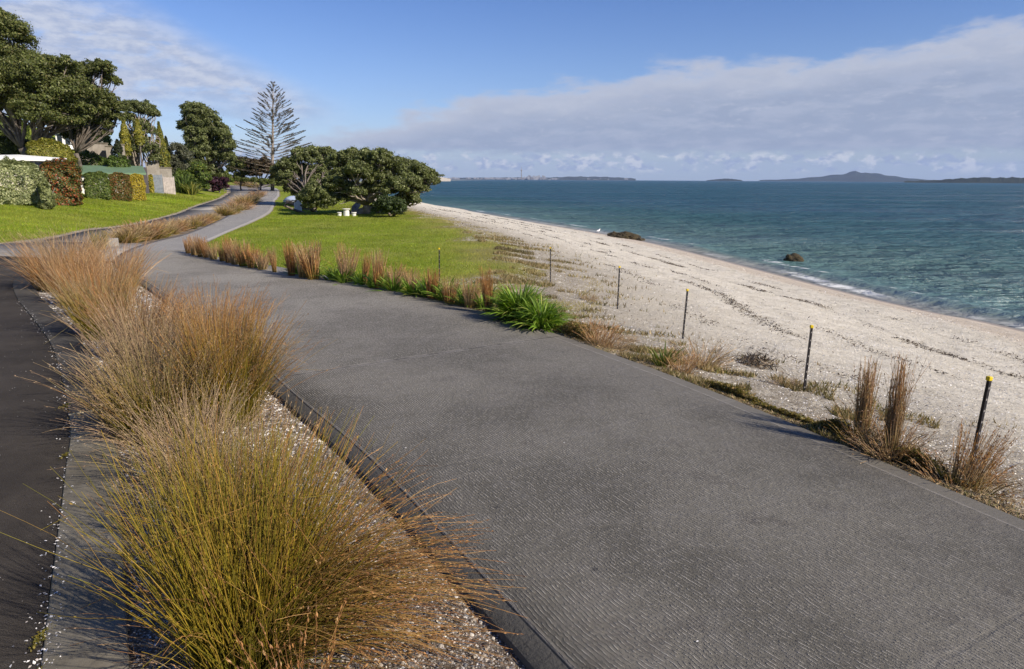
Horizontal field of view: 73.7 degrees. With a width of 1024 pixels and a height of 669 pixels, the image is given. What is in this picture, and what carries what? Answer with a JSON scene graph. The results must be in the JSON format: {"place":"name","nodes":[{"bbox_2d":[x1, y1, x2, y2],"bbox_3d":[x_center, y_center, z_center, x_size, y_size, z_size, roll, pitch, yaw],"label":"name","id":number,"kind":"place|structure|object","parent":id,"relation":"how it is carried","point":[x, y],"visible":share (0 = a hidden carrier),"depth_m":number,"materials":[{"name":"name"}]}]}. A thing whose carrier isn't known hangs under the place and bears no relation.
{"place":"outdoors","nodes":[
{"label":"outdoors","id":0,"kind":"place"},
{"bbox_2d":[0,264,69,668],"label":"road","id":1,"kind":"structure","parent":0,"point":[30,451],"depth_m":5.97,"materials":[{"name":"asphalt"}]},
{"bbox_2d":[9,300,78,668],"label":"kerb shells","id":2,"kind":"object","parent":1,"relation":"on","point":[34,662],"visible":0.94,"depth_m":4.21},
{"bbox_2d":[26,403,70,668],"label":"kerb moss","id":3,"kind":"object","parent":1,"relation":"on","point":[38,639],"visible":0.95,"depth_m":3.81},
{"bbox_2d":[12,261,112,413],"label":"kerb","id":4,"kind":"structure","parent":1,"relation":"on","point":[49,326],"depth_m":10.75,"materials":[{"name":"concrete"}]},
{"bbox_2d":[41,410,129,668],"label":"kerb","id":5,"kind":"structure","parent":1,"relation":"on","point":[73,600],"depth_m":4.42,"materials":[{"name":"concrete"}]},
{"bbox_2d":[0,242,141,261],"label":"crossing","id":6,"kind":"object","parent":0,"point":[122,246],"visible":0.27,"depth_m":24.70,"materials":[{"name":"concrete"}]},
{"bbox_2d":[44,186,248,241],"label":"road","id":7,"kind":"structure","parent":0,"point":[236,191],"depth_m":46.40,"materials":[{"name":"asphalt"}]},
{"bbox_2d":[207,203,676,343],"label":"lawn grass","id":8,"kind":"structure","parent":0,"point":[307,212],"depth_m":28.23,"materials":[{"name":"green plant"}]},
{"bbox_2d":[0,116,1023,668],"bbox_3d":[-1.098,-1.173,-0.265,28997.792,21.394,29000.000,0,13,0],"label":"ground","id":9,"kind":"structure","parent":0,"point":[798,312],"depth_m":16.24,"materials":[{"name":"sand"}]},
{"bbox_2d":[0,135,28,154],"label":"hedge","id":10,"kind":"object","parent":9,"relation":"on","point":[6,142],"visible":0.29,"depth_m":48.22,"materials":[{"name":"green plant"}]},
{"bbox_2d":[0,155,52,204],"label":"shrub","id":11,"kind":"object","parent":9,"relation":"on","point":[21,168],"visible":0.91,"depth_m":37.93,"materials":[{"name":"green plant"}]},
{"bbox_2d":[0,155,66,197],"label":"garage","id":12,"kind":"structure","parent":9,"relation":"on","point":[38,160],"depth_m":42.20,"materials":[{"name":"white paint"}]},
{"bbox_2d":[36,178,58,208],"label":"shrub","id":13,"kind":"object","parent":9,"relation":"on","point":[46,195],"visible":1,"depth_m":37.62,"materials":[{"name":"green plant"}]},
{"bbox_2d":[0,6,103,154],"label":"pohutukawa tree","id":14,"kind":"object","parent":9,"relation":"on","point":[41,91],"visible":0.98,"depth_m":46.14,"materials":[{"name":"green plant"}]},
{"bbox_2d":[25,137,78,178],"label":"hedge","id":15,"kind":"object","parent":9,"relation":"on","point":[52,146],"visible":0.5,"depth_m":45.72,"materials":[{"name":"yellow plant"}]},
{"bbox_2d":[0,228,120,291],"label":"reed clump","id":16,"kind":"object","parent":9,"relation":"on","point":[25,258],"visible":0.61,"depth_m":15.47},
{"bbox_2d":[38,156,83,205],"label":"shrub","id":17,"kind":"object","parent":9,"relation":"on","point":[69,188],"visible":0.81,"depth_m":40.87,"materials":[{"name":"brown plant"}]},
{"bbox_2d":[13,243,128,306],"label":"reed clump","id":18,"kind":"object","parent":9,"relation":"on","point":[51,274],"visible":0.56,"depth_m":13.75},
{"bbox_2d":[20,223,132,278],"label":"reed clump","id":19,"kind":"object","parent":9,"relation":"on","point":[98,238],"visible":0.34,"depth_m":16.97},
{"bbox_2d":[25,261,151,340],"bbox_3d":[-6.765,-0.510,11.049,1.784,1.276,1.956,0,13,0],"label":"reed clump","id":20,"kind":"object","parent":9,"relation":"on","point":[78,297],"visible":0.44,"depth_m":10.89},
{"bbox_2d":[79,149,105,164],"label":"hedge","id":21,"kind":"object","parent":9,"relation":"on","point":[95,157],"visible":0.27,"depth_m":55.45,"materials":[{"name":"green plant"}]},
{"bbox_2d":[58,58,129,166],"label":"pohutukawa tree","id":22,"kind":"object","parent":9,"relation":"on","point":[110,106],"visible":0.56,"depth_m":52.01,"materials":[{"name":"green plant"}]},
{"bbox_2d":[82,171,111,199],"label":"hedge","id":23,"kind":"object","parent":9,"relation":"on","point":[100,188],"visible":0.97,"depth_m":48.01,"materials":[{"name":"green plant"}]},
{"bbox_2d":[37,248,161,315],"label":"reed clump","id":24,"kind":"object","parent":9,"relation":"on","point":[116,276],"visible":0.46,"depth_m":12.71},
{"bbox_2d":[0,190,219,242],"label":"lawn grass","id":25,"kind":"structure","parent":9,"relation":"on","point":[125,206],"depth_m":39.09,"materials":[{"name":"green plant"}]},
{"bbox_2d":[78,165,145,199],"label":"shed","id":26,"kind":"structure","parent":9,"relation":"on","point":[129,170],"depth_m":52.86,"materials":[{"name":"green paint"}]},
{"bbox_2d":[63,233,168,287],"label":"reed clump","id":27,"kind":"object","parent":9,"relation":"on","point":[126,258],"visible":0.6,"depth_m":16.05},
{"bbox_2d":[104,152,131,166],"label":"hedge","id":28,"kind":"object","parent":9,"relation":"on","point":[118,159],"visible":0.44,"depth_m":54.60,"materials":[{"name":"green plant"}]},
{"bbox_2d":[108,172,133,200],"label":"hedge","id":29,"kind":"object","parent":9,"relation":"on","point":[116,180],"visible":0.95,"depth_m":49.54,"materials":[{"name":"brown plant"}]},
{"bbox_2d":[119,120,132,162],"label":"cypress tree","id":30,"kind":"object","parent":9,"relation":"on","point":[124,136],"visible":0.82,"depth_m":60.44,"materials":[{"name":"yellow plant"}]},
{"bbox_2d":[101,227,150,242],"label":"reed clump","id":31,"kind":"object","parent":9,"relation":"on","point":[135,235],"visible":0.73,"depth_m":26.68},
{"bbox_2d":[111,222,160,241],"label":"reed clump","id":32,"kind":"object","parent":9,"relation":"on","point":[143,234],"visible":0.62,"depth_m":27.54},
{"bbox_2d":[68,273,205,357],"bbox_3d":[-5.318,-0.273,9.894,1.851,1.257,1.874,-6,14,-27],"label":"reed clump","id":33,"kind":"object","parent":9,"relation":"on","point":[130,303],"visible":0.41,"depth_m":9.73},
{"bbox_2d":[15,318,260,453],"bbox_3d":[-3.555,0.649,6.811,2.028,1.535,2.146,10,16,37],"label":"reed clump","id":34,"kind":"object","parent":9,"relation":"on","point":[141,400],"visible":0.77,"depth_m":6.61,"materials":[{"name":"plant"}]},
{"bbox_2d":[130,173,146,200],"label":"hedge","id":35,"kind":"object","parent":9,"relation":"on","point":[142,189],"visible":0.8,"depth_m":51.97,"materials":[{"name":"yellow plant"}]},
{"bbox_2d":[132,118,145,165],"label":"cypress tree","id":36,"kind":"object","parent":9,"relation":"on","point":[138,132],"visible":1,"depth_m":60.40,"materials":[{"name":"yellow plant"}]},
{"bbox_2d":[122,99,162,165],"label":"scraggy tree","id":37,"kind":"object","parent":9,"relation":"on","point":[145,107],"visible":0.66,"depth_m":62.97,"materials":[{"name":"green plant"}]},
{"bbox_2d":[117,217,168,240],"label":"reed clump","id":38,"kind":"object","parent":9,"relation":"on","point":[150,226],"visible":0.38,"depth_m":28.39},
{"bbox_2d":[50,285,242,398],"bbox_3d":[-4.329,0.273,8.261,2.288,1.726,2.179,0,13,0],"label":"reed clump","id":39,"kind":"object","parent":9,"relation":"on","point":[131,334],"visible":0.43,"depth_m":8.06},
{"bbox_2d":[144,162,159,187],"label":"retaining wall","id":40,"kind":"structure","parent":9,"relation":"on","point":[153,168],"depth_m":63.70,"materials":[{"name":"concrete"}]},
{"bbox_2d":[154,121,171,168],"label":"cypress tree","id":41,"kind":"object","parent":9,"relation":"on","point":[165,154],"visible":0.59,"depth_m":67.37,"materials":[{"name":"green plant"}]},
{"bbox_2d":[162,176,175,193],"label":"timber gate","id":42,"kind":"structure","parent":9,"relation":"on","point":[169,189],"depth_m":63.03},
{"bbox_2d":[48,361,291,498],"bbox_3d":[-2.755,0.924,5.949,1.817,1.378,1.841,0,13,0],"label":"reed clump","id":43,"kind":"object","parent":9,"relation":"on","point":[160,437],"visible":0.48,"depth_m":5.79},
{"bbox_2d":[167,141,194,189],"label":"tree","id":44,"kind":"object","parent":9,"relation":"on","point":[181,155],"visible":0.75,"depth_m":69.16,"materials":[{"name":"green plant"}]},
{"bbox_2d":[35,262,331,456],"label":"bed shells","id":45,"kind":"object","parent":9,"relation":"on","point":[216,385],"visible":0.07,"depth_m":7.67},
{"bbox_2d":[172,170,205,193],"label":"flax plant","id":46,"kind":"object","parent":9,"relation":"on","point":[178,185],"visible":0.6,"depth_m":66.03,"materials":[{"name":"green plant"}]},
{"bbox_2d":[184,161,212,189],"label":"shrub","id":47,"kind":"object","parent":9,"relation":"on","point":[195,168],"visible":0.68,"depth_m":68.62,"materials":[{"name":"green plant"}]},
{"bbox_2d":[119,279,287,366],"bbox_3d":[-4.019,-0.011,9.306,1.898,1.571,1.912,0,13,0],"label":"reed clump","id":48,"kind":"object","parent":9,"relation":"on","point":[234,301],"visible":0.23,"depth_m":9.21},
{"bbox_2d":[175,101,238,190],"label":"pohutukawa tree","id":49,"kind":"object","parent":9,"relation":"on","point":[200,125],"visible":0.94,"depth_m":75.75,"materials":[{"name":"green plant"}]},
{"bbox_2d":[79,385,352,575],"bbox_3d":[-2.090,1.201,4.872,1.858,1.634,1.645,8,15,30],"label":"reed clump","id":50,"kind":"object","parent":9,"relation":"on","point":[218,452],"visible":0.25,"depth_m":4.77,"materials":[{"name":"plant"}]},
{"bbox_2d":[206,176,229,192],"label":"shrub","id":51,"kind":"object","parent":9,"relation":"on","point":[217,184],"visible":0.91,"depth_m":75.77,"materials":[{"name":"purple plant"}]},
{"bbox_2d":[208,205,240,215],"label":"reed clump","id":52,"kind":"object","parent":9,"relation":"on","point":[226,212],"visible":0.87,"depth_m":44.27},
{"bbox_2d":[132,285,339,430],"bbox_3d":[-2.861,0.425,7.199,1.937,1.845,1.928,0,13,0],"label":"reed clump","id":53,"kind":"object","parent":9,"relation":"on","point":[253,365],"visible":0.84,"depth_m":7.08,"materials":[{"name":"plant"}]},
{"bbox_2d":[225,155,253,189],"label":"tree","id":54,"kind":"object","parent":9,"relation":"on","point":[241,173],"visible":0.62,"depth_m":88.74,"materials":[{"name":"green plant"}]},
{"bbox_2d":[229,237,254,265],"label":"grass bundle","id":55,"kind":"object","parent":9,"relation":"on","point":[240,259],"depth_m":19.64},
{"bbox_2d":[223,193,267,204],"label":"reed clump","id":56,"kind":"object","parent":9,"relation":"on","point":[245,198],"visible":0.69,"depth_m":55.97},
{"bbox_2d":[235,243,262,267],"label":"grass bundle","id":57,"kind":"object","parent":9,"relation":"on","point":[248,261],"depth_m":19.36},
{"bbox_2d":[234,176,283,191],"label":"shrub","id":58,"kind":"object","parent":9,"relation":"on","point":[255,180],"visible":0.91,"depth_m":81.80,"materials":[{"name":"green plant"}]},
{"bbox_2d":[244,157,274,190],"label":"tree","id":59,"kind":"object","parent":9,"relation":"on","point":[263,161],"visible":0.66,"depth_m":86.62,"materials":[{"name":"green plant"}]},
{"bbox_2d":[252,249,272,269],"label":"grass bundle","id":60,"kind":"object","parent":9,"relation":"on","point":[263,263],"depth_m":18.99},
{"bbox_2d":[0,395,526,668],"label":"reed clump","id":61,"kind":"object","parent":9,"relation":"on","point":[271,582],"visible":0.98,"depth_m":3.46,"materials":[{"name":"plant"}]},
{"bbox_2d":[227,81,314,190],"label":"norfolk pine","id":62,"kind":"object","parent":9,"relation":"on","point":[272,141],"visible":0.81,"depth_m":85.87,"materials":[{"name":"green plant"}]},
{"bbox_2d":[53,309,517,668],"bbox_3d":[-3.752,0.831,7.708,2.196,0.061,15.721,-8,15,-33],"label":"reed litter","id":63,"kind":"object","parent":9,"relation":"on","point":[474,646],"visible":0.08,"depth_m":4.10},
{"bbox_2d":[173,596,401,668],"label":"reed clump","id":64,"kind":"object","parent":9,"relation":"on","point":[302,665],"visible":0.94,"depth_m":3.24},
{"bbox_2d":[281,238,296,275],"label":"grass bundle","id":65,"kind":"object","parent":9,"relation":"on","point":[291,266],"depth_m":17.76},
{"bbox_2d":[269,143,338,209],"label":"pohutukawa tree","id":66,"kind":"object","parent":9,"relation":"on","point":[289,171],"visible":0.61,"depth_m":54.52,"materials":[{"name":"green plant"}]},
{"bbox_2d":[289,240,325,279],"bbox_3d":[-5.030,-1.757,17.284,0.928,1.333,1.793,-7,16,-1],"label":"grass bundle","id":67,"kind":"object","parent":9,"relation":"on","point":[315,264],"depth_m":17.15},
{"bbox_2d":[283,180,338,212],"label":"shrub","id":68,"kind":"object","parent":9,"relation":"on","point":[312,195],"visible":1,"depth_m":44.66,"materials":[{"name":"green plant"}]},
{"bbox_2d":[289,240,332,277],"bbox_3d":[-5.196,-1.704,17.587,0.915,1.492,1.219,-6,14,-25],"label":"grass bundle","id":69,"kind":"object","parent":9,"relation":"on","point":[301,274],"depth_m":17.51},
{"bbox_2d":[120,397,520,668],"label":"bed shells","id":70,"kind":"object","parent":9,"relation":"on","point":[441,645],"visible":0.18,"depth_m":3.97},
{"bbox_2d":[324,243,360,282],"bbox_3d":[-4.236,-1.551,16.877,1.041,1.524,0.814,6,12,-1],"label":"grass bundle","id":71,"kind":"object","parent":9,"relation":"on","point":[344,266],"depth_m":16.77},
{"bbox_2d":[364,248,388,287],"bbox_3d":[-3.150,-1.423,15.997,0.569,1.298,0.848,1,13,1],"label":"grass bundle","id":72,"kind":"object","parent":9,"relation":"on","point":[379,268],"depth_m":15.87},
{"bbox_2d":[321,146,440,213],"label":"pohutukawa tree","id":73,"kind":"object","parent":9,"relation":"on","point":[378,171],"visible":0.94,"depth_m":44.94,"materials":[{"name":"green plant"}]},
{"bbox_2d":[366,272,406,291],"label":"leafy plant","id":74,"kind":"object","parent":9,"relation":"on","point":[388,286],"visible":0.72,"depth_m":15.56,"materials":[{"name":"green plant"}]},
{"bbox_2d":[370,193,407,215],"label":"shrub","id":75,"kind":"object","parent":9,"relation":"on","point":[385,203],"visible":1,"depth_m":43.13,"materials":[{"name":"green plant"}]},
{"bbox_2d":[380,262,411,286],"bbox_3d":[-2.562,-1.176,15.802,0.828,1.014,0.712,6,14,25],"label":"grass bundle","id":76,"kind":"object","parent":9,"relation":"on","point":[388,274],"depth_m":15.70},
{"bbox_2d":[400,267,423,291],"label":"grass bundle","id":77,"kind":"object","parent":9,"relation":"on","point":[411,277],"depth_m":15.28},
{"bbox_2d":[402,277,446,297],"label":"leafy plant","id":78,"kind":"object","parent":9,"relation":"on","point":[422,288],"visible":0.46,"depth_m":14.85,"materials":[{"name":"green plant"}]},
{"bbox_2d":[423,266,442,298],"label":"grass bundle","id":79,"kind":"object","parent":9,"relation":"on","point":[432,281],"depth_m":14.59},
{"bbox_2d":[438,277,461,303],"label":"grass bundle","id":80,"kind":"object","parent":9,"relation":"on","point":[449,292],"depth_m":14.03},
{"bbox_2d":[461,278,484,308],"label":"grass bundle","id":81,"kind":"object","parent":9,"relation":"on","point":[470,296],"depth_m":13.56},
{"bbox_2d":[479,267,495,313],"bbox_3d":[-0.436,-0.826,12.977,0.350,1.056,0.534,7,20,34],"label":"grass bundle","id":82,"kind":"object","parent":9,"relation":"on","point":[489,289],"depth_m":12.92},
{"bbox_2d":[473,280,568,323],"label":"strap plant","id":83,"kind":"object","parent":9,"relation":"on","point":[506,301],"visible":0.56,"depth_m":12.32,"materials":[{"name":"green plant"}]},
{"bbox_2d":[504,294,580,332],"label":"strap plant","id":84,"kind":"object","parent":9,"relation":"on","point":[537,315],"visible":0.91,"depth_m":11.68,"materials":[{"name":"green plant"}]},
{"bbox_2d":[549,321,603,346],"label":"groundcover plant","id":85,"kind":"object","parent":9,"relation":"on","point":[568,330],"visible":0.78,"depth_m":11.24,"materials":[{"name":"brown plant"}]},
{"bbox_2d":[574,318,632,347],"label":"dry grass tuft","id":86,"kind":"object","parent":9,"relation":"on","point":[611,337],"visible":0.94,"depth_m":10.75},
{"bbox_2d":[590,332,635,349],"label":"dry grass tuft","id":87,"kind":"object","parent":9,"relation":"on","point":[618,346],"visible":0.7,"depth_m":10.70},
{"bbox_2d":[607,231,640,239],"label":"reef rock","id":88,"kind":"object","parent":9,"relation":"on","point":[627,235],"visible":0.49,"depth_m":53.82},
{"bbox_2d":[641,339,687,367],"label":"strap plant","id":89,"kind":"object","parent":9,"relation":"on","point":[659,361],"visible":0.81,"depth_m":9.67,"materials":[{"name":"green plant"}]},
{"bbox_2d":[662,347,706,374],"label":"dry grass tuft","id":90,"kind":"object","parent":9,"relation":"on","point":[691,366],"visible":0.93,"depth_m":9.49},
{"bbox_2d":[651,334,746,372],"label":"dry grass tuft","id":91,"kind":"object","parent":9,"relation":"on","point":[711,359],"visible":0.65,"depth_m":10.37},
{"bbox_2d":[407,206,1023,506],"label":"beach weed","id":92,"kind":"object","parent":9,"relation":"on","point":[907,340],"visible":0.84,"depth_m":18.14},
{"bbox_2d":[417,210,1023,509],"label":"beach shells","id":93,"kind":"object","parent":9,"relation":"on","point":[810,373],"visible":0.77,"depth_m":14.59},
{"bbox_2d":[426,294,1023,519],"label":"edge litter","id":94,"kind":"object","parent":9,"relation":"on","point":[986,496],"visible":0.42,"depth_m":6.18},
{"bbox_2d":[687,377,776,406],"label":"groundcover plant","id":95,"kind":"object","parent":9,"relation":"on","point":[731,389],"visible":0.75,"depth_m":8.31,"materials":[{"name":"green plant"}]},
{"bbox_2d":[463,229,1021,457],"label":"dry beach grass","id":96,"kind":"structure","parent":9,"relation":"on","point":[644,349],"depth_m":11.79,"materials":[{"name":"brown plant"}]},
{"bbox_2d":[686,380,815,422],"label":"groundcover plant","id":97,"kind":"object","parent":9,"relation":"on","point":[792,414],"visible":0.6,"depth_m":7.60,"materials":[{"name":"green plant"}]},
{"bbox_2d":[487,232,1022,509],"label":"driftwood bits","id":98,"kind":"object","parent":9,"relation":"on","point":[835,391],"visible":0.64,"depth_m":9.40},
{"bbox_2d":[735,351,786,373],"bbox_3d":[4.075,0.418,11.275,0.916,0.343,1.267,0,13,0],"label":"weed heap","id":99,"kind":"object","parent":9,"relation":"on","point":[751,358],"visible":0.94,"depth_m":11.20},
{"bbox_2d":[803,325,813,389],"bbox_3d":[4.067,0.424,9.415,0.044,1.134,0.044,2,13,3],"label":"marker post","id":100,"kind":"object","parent":9,"relation":"on","point":[808,356],"visible":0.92,"depth_m":9.37,"materials":[{"name":"black plastic"}]},
{"bbox_2d":[794,417,863,445],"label":"groundcover plant","id":101,"kind":"object","parent":9,"relation":"on","point":[822,423],"visible":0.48,"depth_m":7.05,"materials":[{"name":"brown plant"}]},
{"bbox_2d":[815,356,906,446],"bbox_3d":[3.487,0.690,6.769,0.792,1.014,0.787,9,16,35],"label":"grass bundle","id":102,"kind":"object","parent":9,"relation":"on","point":[865,400],"depth_m":6.75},
{"bbox_2d":[837,351,951,471],"bbox_3d":[3.632,0.757,6.409,1.105,1.222,0.986,0,13,0],"label":"grass bundle","id":103,"kind":"object","parent":9,"relation":"on","point":[893,428],"depth_m":6.37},
{"bbox_2d":[852,444,1008,501],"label":"groundcover plant","id":104,"kind":"object","parent":9,"relation":"on","point":[940,471],"visible":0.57,"depth_m":6.21,"materials":[{"name":"brown plant"}]},
{"bbox_2d":[898,419,1023,505],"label":"grass bundle","id":105,"kind":"object","parent":9,"relation":"on","point":[970,480],"depth_m":5.90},
{"bbox_2d":[969,376,992,468],"bbox_3d":[4.418,0.947,6.480,0.044,1.145,0.044,-1,13,-16],"label":"marker post","id":106,"kind":"object","parent":9,"relation":"on","point":[989,379],"visible":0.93,"depth_m":6.41,"materials":[{"name":"black plastic"}]},
{"bbox_2d":[947,457,1023,491],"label":"dry grass tuft","id":107,"kind":"object","parent":9,"relation":"on","point":[1004,480],"visible":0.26,"depth_m":6.22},
{"bbox_2d":[0,0,1023,180],"label":"sky","id":108,"kind":"structure","parent":0,"point":[673,90],"materials":[{"name":"blue"}]},
{"bbox_2d":[451,176,635,180],"bbox_3d":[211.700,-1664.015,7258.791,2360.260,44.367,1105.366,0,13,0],"label":"distant coast","id":109,"kind":"structure","parent":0,"point":[591,178],"depth_m":6963.28},
{"bbox_2d":[444,175,627,179],"bbox_3d":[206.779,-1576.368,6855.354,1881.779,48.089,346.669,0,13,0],"label":"distant town","id":110,"kind":"object","parent":109,"relation":"on","point":[528,177],"visible":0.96,"depth_m":6832.49},
{"bbox_2d":[115,186,1023,668],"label":"path","id":111,"kind":"structure","parent":0,"point":[625,514],"depth_m":5.44,"materials":[{"name":"asphalt"}]},
{"bbox_2d":[297,178,1023,329],"bbox_3d":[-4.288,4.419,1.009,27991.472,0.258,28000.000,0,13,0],"label":"sea","id":112,"kind":"structure","parent":0,"point":[954,249],"depth_m":74.07,"materials":[{"name":"liquid"}]},
{"bbox_2d":[759,171,925,181],"bbox_3d":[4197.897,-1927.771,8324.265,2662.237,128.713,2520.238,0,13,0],"label":"volcano island","id":113,"kind":"structure","parent":0,"point":[853,176],"depth_m":7813.41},
{"bbox_2d":[904,177,1023,182],"bbox_3d":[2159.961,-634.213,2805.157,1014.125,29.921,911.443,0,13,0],"label":"distant coast","id":114,"kind":"structure","parent":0,"point":[990,180],"depth_m":2821.83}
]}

